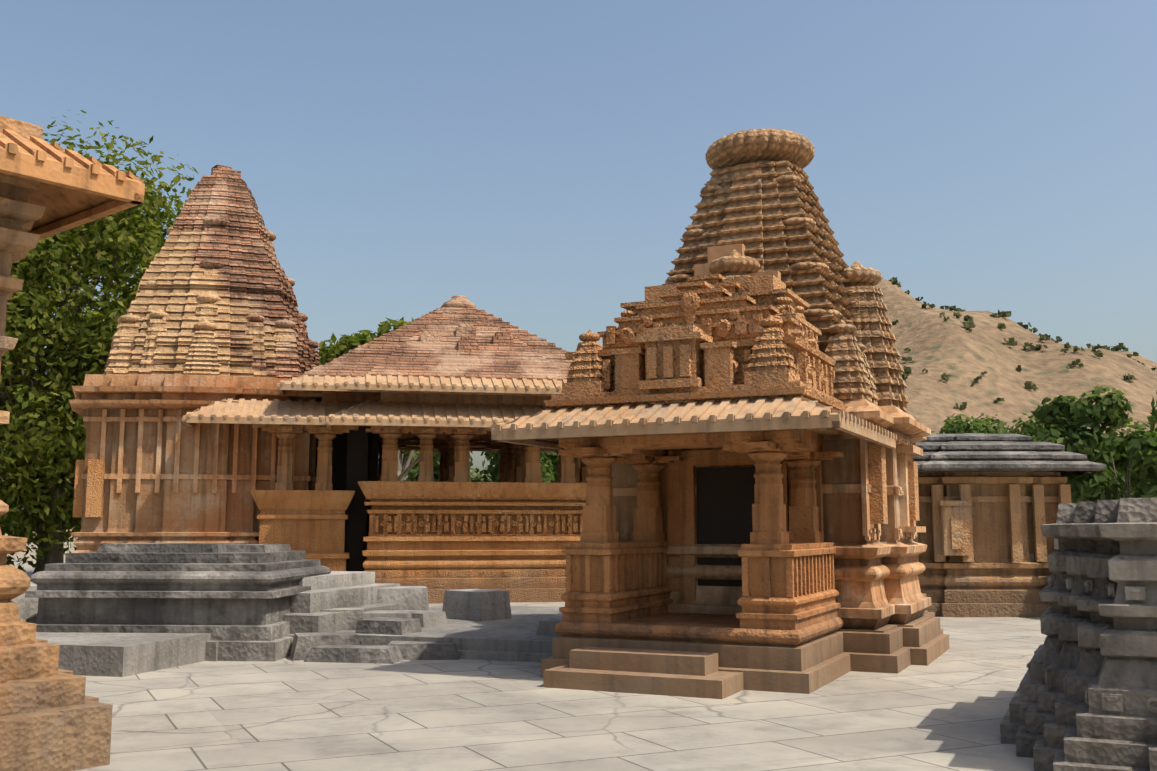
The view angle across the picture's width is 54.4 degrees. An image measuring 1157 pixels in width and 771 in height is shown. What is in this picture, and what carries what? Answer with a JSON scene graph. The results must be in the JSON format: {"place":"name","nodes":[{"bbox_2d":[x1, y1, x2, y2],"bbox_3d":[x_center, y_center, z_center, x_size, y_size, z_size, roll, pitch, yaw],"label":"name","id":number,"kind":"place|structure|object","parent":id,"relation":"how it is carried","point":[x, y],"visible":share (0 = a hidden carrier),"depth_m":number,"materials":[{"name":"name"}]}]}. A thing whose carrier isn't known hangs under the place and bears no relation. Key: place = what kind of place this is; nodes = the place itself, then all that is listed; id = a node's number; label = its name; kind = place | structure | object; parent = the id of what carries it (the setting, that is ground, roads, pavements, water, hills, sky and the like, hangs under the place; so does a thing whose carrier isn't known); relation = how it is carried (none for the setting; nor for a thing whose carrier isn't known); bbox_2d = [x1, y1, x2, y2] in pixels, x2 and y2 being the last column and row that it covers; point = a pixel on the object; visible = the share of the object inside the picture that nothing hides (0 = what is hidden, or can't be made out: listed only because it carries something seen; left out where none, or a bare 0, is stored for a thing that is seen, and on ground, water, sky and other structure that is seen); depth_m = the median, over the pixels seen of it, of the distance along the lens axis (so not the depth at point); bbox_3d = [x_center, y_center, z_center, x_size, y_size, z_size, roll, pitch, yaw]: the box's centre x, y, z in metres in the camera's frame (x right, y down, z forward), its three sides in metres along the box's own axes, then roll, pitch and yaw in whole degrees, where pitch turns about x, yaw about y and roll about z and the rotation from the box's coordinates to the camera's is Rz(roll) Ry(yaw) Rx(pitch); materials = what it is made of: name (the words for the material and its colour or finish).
{"place":"outdoors","nodes":[
{"label":"outdoors","id":0,"kind":"place"},
{"bbox_2d":[0,115,112,770],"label":"carved pillar","id":1,"kind":"structure","parent":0,"point":[53,717],"depth_m":8.05,"materials":[{"name":"orange stone"}]},
{"bbox_2d":[0,129,144,239],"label":"roof eave","id":2,"kind":"object","parent":1,"relation":"on","point":[77,189],"visible":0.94,"depth_m":8.49,"materials":[{"name":"brown stone"}]},
{"bbox_2d":[69,373,561,552],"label":"temple walls","id":3,"kind":"structure","parent":0,"point":[170,476],"depth_m":25.68,"materials":[{"name":"orange stone"}]},
{"bbox_2d":[102,164,320,378],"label":"temple tower","id":4,"kind":"structure","parent":3,"relation":"on","point":[215,294],"depth_m":27.17,"materials":[{"name":"brown stone"}]},
{"bbox_2d":[73,459,586,603],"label":"parapet wall","id":5,"kind":"structure","parent":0,"point":[437,539],"depth_m":26.00,"materials":[{"name":"brown stone"}]},
{"bbox_2d":[252,424,587,489],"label":"columns","id":6,"kind":"structure","parent":5,"relation":"on","point":[518,462],"depth_m":26.63,"materials":[{"name":"brown stone"}]},
{"bbox_2d":[182,374,566,451],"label":"roof eaves","id":7,"kind":"object","parent":6,"relation":"on","point":[344,413],"visible":0.44,"depth_m":25.57,"materials":[{"name":"beige stone"}]},
{"bbox_2d":[302,295,570,378],"bbox_3d":[-3.250,-1.048,30.440,8.426,2.750,8.426,1,-7,-11],"label":"pyramidal roof","id":8,"kind":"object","parent":7,"relation":"on","point":[458,335],"visible":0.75,"depth_m":27.45,"materials":[{"name":"brown stone"}]},
{"bbox_2d":[315,426,378,571],"bbox_3d":[-3.706,2.992,29.117,8.600,4.400,6.000,1,-7,-11],"label":"doorway","id":9,"kind":"structure","parent":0,"point":[354,457],"depth_m":26.91,"materials":[{"name":"black"}]},
{"bbox_2d":[5,532,1046,770],"bbox_3d":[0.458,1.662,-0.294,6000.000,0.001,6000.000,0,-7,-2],"label":"paved courtyard","id":10,"kind":"structure","parent":0,"point":[947,710],"depth_m":10.03,"materials":[{"name":"grey stone"}]},
{"bbox_2d":[0,110,197,573],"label":"tree","id":11,"kind":"object","parent":10,"relation":"on","point":[146,226],"depth_m":33.79,"materials":[{"name":"green plant"}]},
{"bbox_2d":[10,582,210,676],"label":"slab platform","id":12,"kind":"structure","parent":10,"relation":"on","point":[109,654],"depth_m":13.55,"materials":[{"name":"grey stone"}]},
{"bbox_2d":[25,543,458,663],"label":"stone platform","id":13,"kind":"structure","parent":10,"relation":"on","point":[234,599],"depth_m":14.82,"materials":[{"name":"grey stone"}]},
{"bbox_2d":[205,571,399,660],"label":"stone steps","id":14,"kind":"structure","parent":10,"relation":"on","point":[344,589],"depth_m":16.16,"materials":[{"name":"grey stone"}]},
{"bbox_2d":[316,317,418,480],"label":"tree","id":15,"kind":"object","parent":10,"relation":"on","point":[345,344],"depth_m":42.30,"materials":[{"name":"green plant"}]},
{"bbox_2d":[378,450,437,480],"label":"tree","id":16,"kind":"object","parent":10,"relation":"on","point":[415,455],"depth_m":54.17,"materials":[{"name":"green plant"}]},
{"bbox_2d":[336,586,562,661],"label":"stone platform","id":17,"kind":"structure","parent":10,"relation":"on","point":[480,624],"depth_m":16.41,"materials":[{"name":"grey stone"}]},
{"bbox_2d":[404,451,555,482],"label":"tree","id":18,"kind":"object","parent":10,"relation":"on","point":[492,470],"depth_m":50.40,"materials":[{"name":"green plant"}]},
{"bbox_2d":[493,452,611,482],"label":"tree","id":19,"kind":"object","parent":10,"relation":"on","point":[553,456],"depth_m":52.13,"materials":[{"name":"green plant"}]},
{"bbox_2d":[541,243,949,698],"bbox_3d":[2.166,0.817,15.120,4.600,5.575,7.095,-3,-8,25],"label":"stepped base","id":20,"kind":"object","parent":10,"relation":"on","point":[713,670],"depth_m":12.09,"materials":[{"name":"brown stone"}]},
{"bbox_2d":[554,429,843,645],"bbox_3d":[1.520,1.746,13.607,3.020,2.450,2.550,-3,-8,25],"label":"temple porch","id":21,"kind":"object","parent":20,"relation":"on","point":[615,588],"visible":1,"depth_m":13.11,"materials":[{"name":"brown stone"}]},
{"bbox_2d":[491,395,896,449],"bbox_3d":[1.521,0.498,13.768,4.090,0.445,3.385,-3,-8,25],"label":"porch eave","id":22,"kind":"object","parent":21,"relation":"on","point":[548,428],"visible":0.94,"depth_m":12.37,"materials":[{"name":"beige stone"}]},
{"bbox_2d":[543,274,919,523],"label":"tiered roof","id":23,"kind":"structure","parent":22,"relation":"on","point":[716,337],"depth_m":13.23,"materials":[{"name":"brown stone"}]},
{"bbox_2d":[931,413,1040,441],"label":"tree","id":24,"kind":"object","parent":10,"relation":"on","point":[958,426],"visible":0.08,"depth_m":57.73,"materials":[{"name":"green plant"}]},
{"bbox_2d":[970,413,1052,441],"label":"tree","id":25,"kind":"object","parent":10,"relation":"on","point":[1027,427],"depth_m":66.25,"materials":[{"name":"green plant"}]},
{"bbox_2d":[1000,498,1156,770],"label":"stone plinth","id":26,"kind":"structure","parent":10,"relation":"on","point":[1084,698],"depth_m":7.85,"materials":[{"name":"grey stone"}]},
{"bbox_2d":[1031,386,1156,502],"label":"tree","id":27,"kind":"object","parent":10,"relation":"on","point":[1060,415],"depth_m":37.42,"materials":[{"name":"green plant"}]},
{"bbox_2d":[1108,466,1149,497],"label":"tree","id":28,"kind":"object","parent":10,"relation":"on","point":[1135,478],"visible":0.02,"depth_m":46.41,"materials":[{"name":"green plant"}]},
{"bbox_2d":[0,0,1156,527],"label":"sky","id":29,"kind":"structure","parent":0,"point":[542,164],"materials":[{"name":"blue"}]},
{"bbox_2d":[33,278,1156,540],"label":"hill terrain","id":30,"kind":"structure","parent":0,"point":[933,340],"depth_m":211.64,"materials":[{"name":"beige sand"}]},
{"bbox_2d":[888,277,1156,409],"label":"hill scrub","id":31,"kind":"object","parent":30,"relation":"on","point":[969,324],"visible":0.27,"depth_m":226.40,"materials":[{"name":"green plant"}]},
{"bbox_2d":[612,399,930,629],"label":"temple wall","id":32,"kind":"structure","parent":0,"point":[878,569],"depth_m":14.32,"materials":[{"name":"brown stone"}]},
{"bbox_2d":[696,467,754,586],"bbox_3d":[1.920,1.978,14.440,0.800,1.850,0.100,-3,-8,25],"label":"doorway","id":33,"kind":"structure","parent":32,"relation":"in","point":[725,498],"depth_m":14.45,"materials":[{"name":"black"}]},
{"bbox_2d":[662,128,909,412],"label":"temple tower","id":34,"kind":"structure","parent":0,"point":[760,199],"depth_m":15.67,"materials":[{"name":"brown stone"}]},
{"bbox_2d":[913,472,1071,616],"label":"shrine walls","id":35,"kind":"structure","parent":0,"point":[982,537],"depth_m":21.97,"materials":[{"name":"brown stone"}]},
{"bbox_2d":[913,433,1105,475],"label":"shrine roof","id":36,"kind":"structure","parent":35,"relation":"on","point":[973,452],"depth_m":21.98,"materials":[{"name":"grey stone"}]},
{"bbox_2d":[1005,418,1045,437],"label":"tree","id":37,"kind":"object","parent":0,"point":[1020,427],"depth_m":73.35,"materials":[{"name":"green plant"}]},
{"bbox_2d":[1029,539,1058,561],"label":"ruin blocks","id":38,"kind":"structure","parent":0,"point":[1031,557],"depth_m":21.75,"materials":[{"name":"grey stone"}]}
]}

